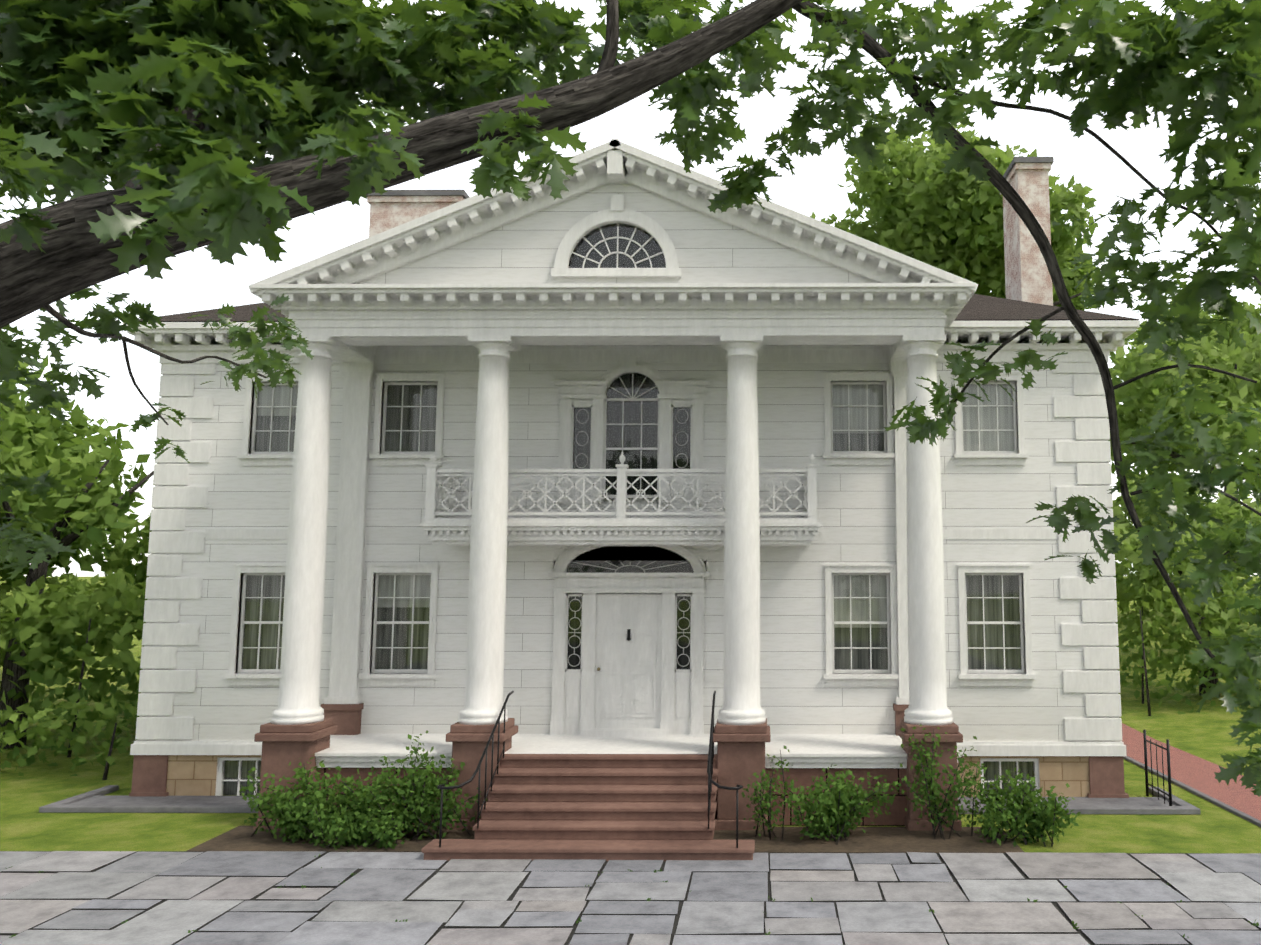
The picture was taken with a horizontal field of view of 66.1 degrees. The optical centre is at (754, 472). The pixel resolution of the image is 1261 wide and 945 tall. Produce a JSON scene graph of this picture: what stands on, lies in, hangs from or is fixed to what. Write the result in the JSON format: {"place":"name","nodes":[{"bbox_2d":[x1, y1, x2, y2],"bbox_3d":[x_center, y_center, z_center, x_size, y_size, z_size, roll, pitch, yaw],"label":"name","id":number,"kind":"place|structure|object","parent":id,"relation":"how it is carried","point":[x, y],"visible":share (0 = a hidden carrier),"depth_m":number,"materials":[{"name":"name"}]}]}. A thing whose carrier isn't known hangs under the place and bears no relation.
{"place":"outdoors","nodes":[
{"label":"outdoors","id":0,"kind":"place"},
{"bbox_2d":[138,363,1119,741],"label":"house walls","id":1,"kind":"structure","parent":0,"point":[856,511],"depth_m":16.81,"materials":[{"name":"white wood"}]},
{"bbox_2d":[419,451,820,545],"bbox_3d":[-2.194,0.465,16.302,6.560,1.540,1.255,0,-6,0],"label":"balcony railing","id":2,"kind":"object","parent":1,"relation":"attached to","point":[448,528],"depth_m":15.75,"materials":[{"name":"white wood"}]},
{"bbox_2d":[135,362,1121,740],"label":"corner quoins","id":3,"kind":"object","parent":1,"relation":"attached to","point":[1099,690],"visible":0.75,"depth_m":16.77,"materials":[{"name":"white wood"}]},
{"bbox_2d":[548,546,709,736],"bbox_3d":[-2.191,2.717,16.569,2.800,3.560,0.400,0,-6,0],"label":"front door","id":4,"kind":"structure","parent":1,"relation":"in","point":[628,642],"depth_m":16.63,"materials":[{"name":"white wood"}]},
{"bbox_2d":[554,356,709,503],"bbox_3d":[-2.190,-0.776,17.051,2.760,2.670,0.250,0,-6,0],"label":"palladian window","id":5,"kind":"structure","parent":1,"relation":"in","point":[645,415],"depth_m":17.09,"materials":[{"name":"white wood"}]},
{"bbox_2d":[126,138,1139,767],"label":"house trim","id":6,"kind":"structure","parent":1,"relation":"attached to","point":[620,252],"depth_m":15.31,"materials":[{"name":"white wood"}]},
{"bbox_2d":[139,294,1138,321],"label":"house roof","id":7,"kind":"structure","parent":1,"relation":"on","point":[977,307],"depth_m":17.44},
{"bbox_2d":[366,157,1053,305],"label":"chimneys","id":8,"kind":"object","parent":7,"relation":"on","point":[1028,277],"visible":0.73,"depth_m":20.61,"materials":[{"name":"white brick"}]},
{"bbox_2d":[129,755,1128,825],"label":"foundation wall","id":9,"kind":"structure","parent":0,"point":[225,775],"depth_m":16.36,"materials":[{"name":"brown stone"}]},
{"bbox_2d":[0,851,1260,944],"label":"stone pavement","id":10,"kind":"structure","parent":0,"point":[67,898],"depth_m":11.14,"materials":[{"name":"grey stone"}]},
{"bbox_2d":[421,754,754,860],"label":"stairs","id":11,"kind":"structure","parent":10,"relation":"on","point":[607,807],"depth_m":13.46,"materials":[{"name":"brown stone"}]},
{"bbox_2d":[437,691,742,847],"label":"stair handrails","id":12,"kind":"object","parent":11,"relation":"on","point":[709,765],"visible":0.98,"depth_m":13.43,"materials":[{"name":"black metal"}]},
{"bbox_2d":[6,851,1258,938],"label":"paving joint weeds","id":13,"kind":"object","parent":10,"relation":"on","point":[649,899],"visible":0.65,"depth_m":10.72,"materials":[{"name":"green plant"}]},
{"bbox_2d":[0,576,1260,852],"bbox_3d":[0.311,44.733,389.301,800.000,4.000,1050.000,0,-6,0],"label":"lawn","id":14,"kind":"structure","parent":0,"point":[38,784],"depth_m":15.33,"materials":[{"name":"green plant"}]},
{"bbox_2d":[0,691,138,779],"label":"hedge","id":15,"kind":"object","parent":14,"relation":"on","point":[77,742],"depth_m":18.49,"materials":[{"name":"green plant"}]},
{"bbox_2d":[0,355,144,666],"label":"tree","id":16,"kind":"object","parent":14,"relation":"on","point":[61,431],"visible":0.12,"depth_m":28.79,"materials":[{"name":"green plant"}]},
{"bbox_2d":[0,572,146,759],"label":"hedge","id":17,"kind":"object","parent":14,"relation":"on","point":[111,604],"depth_m":20.53,"materials":[{"name":"green plant"}]},
{"bbox_2d":[0,395,153,748],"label":"tree","id":18,"kind":"object","parent":14,"relation":"on","point":[92,509],"depth_m":21.82,"materials":[{"name":"green plant"}]},
{"bbox_2d":[100,509,150,588],"bbox_3d":[-14.466,3.244,27.096,7.349,7.384,7.463,0,-6,0],"label":"tree","id":19,"kind":"object","parent":14,"relation":"on","point":[122,557],"visible":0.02,"depth_m":24.97,"materials":[{"name":"green plant"}]},
{"bbox_2d":[39,785,1200,814],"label":"areaway kerb","id":20,"kind":"structure","parent":14,"relation":"on","point":[98,800],"depth_m":15.68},
{"bbox_2d":[1143,730,1171,805],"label":"metal gate","id":21,"kind":"structure","parent":20,"relation":"on","point":[1168,768],"depth_m":16.08,"materials":[{"name":"black metal"}]},
{"bbox_2d":[0,0,1260,796],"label":"oak tree","id":22,"kind":"object","parent":14,"relation":"on","point":[93,93],"depth_m":5.21,"materials":[{"name":"green plant"}]},
{"bbox_2d":[810,115,1104,310],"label":"tree","id":23,"kind":"object","parent":14,"relation":"on","point":[925,208],"depth_m":47.84,"materials":[{"name":"green plant"}]},
{"bbox_2d":[1107,315,1260,632],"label":"tree","id":24,"kind":"object","parent":14,"relation":"on","point":[1133,397],"depth_m":34.53,"materials":[{"name":"green plant"}]},
{"bbox_2d":[1109,297,1260,512],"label":"tree","id":25,"kind":"object","parent":14,"relation":"on","point":[1248,331],"depth_m":49.39,"materials":[{"name":"green plant"}]},
{"bbox_2d":[1111,466,1260,695],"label":"tree","id":26,"kind":"object","parent":14,"relation":"on","point":[1130,545],"depth_m":27.25,"materials":[{"name":"green plant"}]},
{"bbox_2d":[1115,575,1260,715],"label":"hedge","id":27,"kind":"object","parent":14,"relation":"on","point":[1167,641],"depth_m":26.70,"materials":[{"name":"green plant"}]},
{"bbox_2d":[0,0,1260,576],"label":"sky","id":28,"kind":"structure","parent":0,"point":[197,282],"materials":[{"name":"white"}]},
{"bbox_2d":[1,826,1260,944],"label":"soil","id":29,"kind":"structure","parent":0,"point":[870,839],"depth_m":13.43,"materials":[{"name":"brown soil"}]},
{"bbox_2d":[239,754,383,843],"bbox_3d":[-6.375,4.728,13.940,2.139,1.203,1.372,0,-6,0],"label":"bush","id":30,"kind":"object","parent":29,"relation":"on","point":[275,808],"depth_m":13.73,"materials":[{"name":"green plant"}]},
{"bbox_2d":[277,795,416,851],"bbox_3d":[-5.680,4.938,13.457,2.054,0.750,0.980,0,-6,0],"label":"bush","id":31,"kind":"object","parent":29,"relation":"on","point":[347,825],"depth_m":13.36,"materials":[{"name":"green plant"}]},
{"bbox_2d":[323,730,490,841],"bbox_3d":[-5.005,4.520,13.881,2.432,1.581,1.280,0,-6,0],"label":"bush","id":32,"kind":"object","parent":29,"relation":"on","point":[405,789],"depth_m":13.77,"materials":[{"name":"green plant"}]},
{"bbox_2d":[253,718,962,830],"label":"column pedestals","id":33,"kind":"object","parent":29,"relation":"on","point":[740,754],"visible":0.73,"depth_m":14.39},
{"bbox_2d":[742,746,796,839],"bbox_3d":[0.216,4.640,13.807,0.822,1.305,0.704,0,-6,0],"label":"bush","id":34,"kind":"object","parent":29,"relation":"on","point":[764,804],"depth_m":13.78,"materials":[{"name":"green plant"}]},
{"bbox_2d":[776,765,897,844],"bbox_3d":[1.100,4.760,13.904,1.799,1.118,1.192,3,-7,-27],"label":"bush","id":35,"kind":"object","parent":29,"relation":"on","point":[830,815],"depth_m":13.72,"materials":[{"name":"green plant"}]},
{"bbox_2d":[893,724,986,839],"bbox_3d":[2.720,4.514,13.969,1.462,1.594,0.961,0,-6,0],"label":"bush","id":36,"kind":"object","parent":29,"relation":"on","point":[949,811],"depth_m":13.91,"materials":[{"name":"green plant"}]},
{"bbox_2d":[971,768,1079,846],"bbox_3d":[3.834,4.782,13.683,1.597,1.136,1.266,0,-6,0],"label":"bush","id":37,"kind":"object","parent":29,"relation":"on","point":[1009,814],"depth_m":13.59,"materials":[{"name":"green plant"}]},
{"bbox_2d":[1122,723,1260,826],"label":"brick path","id":38,"kind":"structure","parent":0,"point":[1194,774],"depth_m":18.16,"materials":[{"name":"red brick"}]}
]}

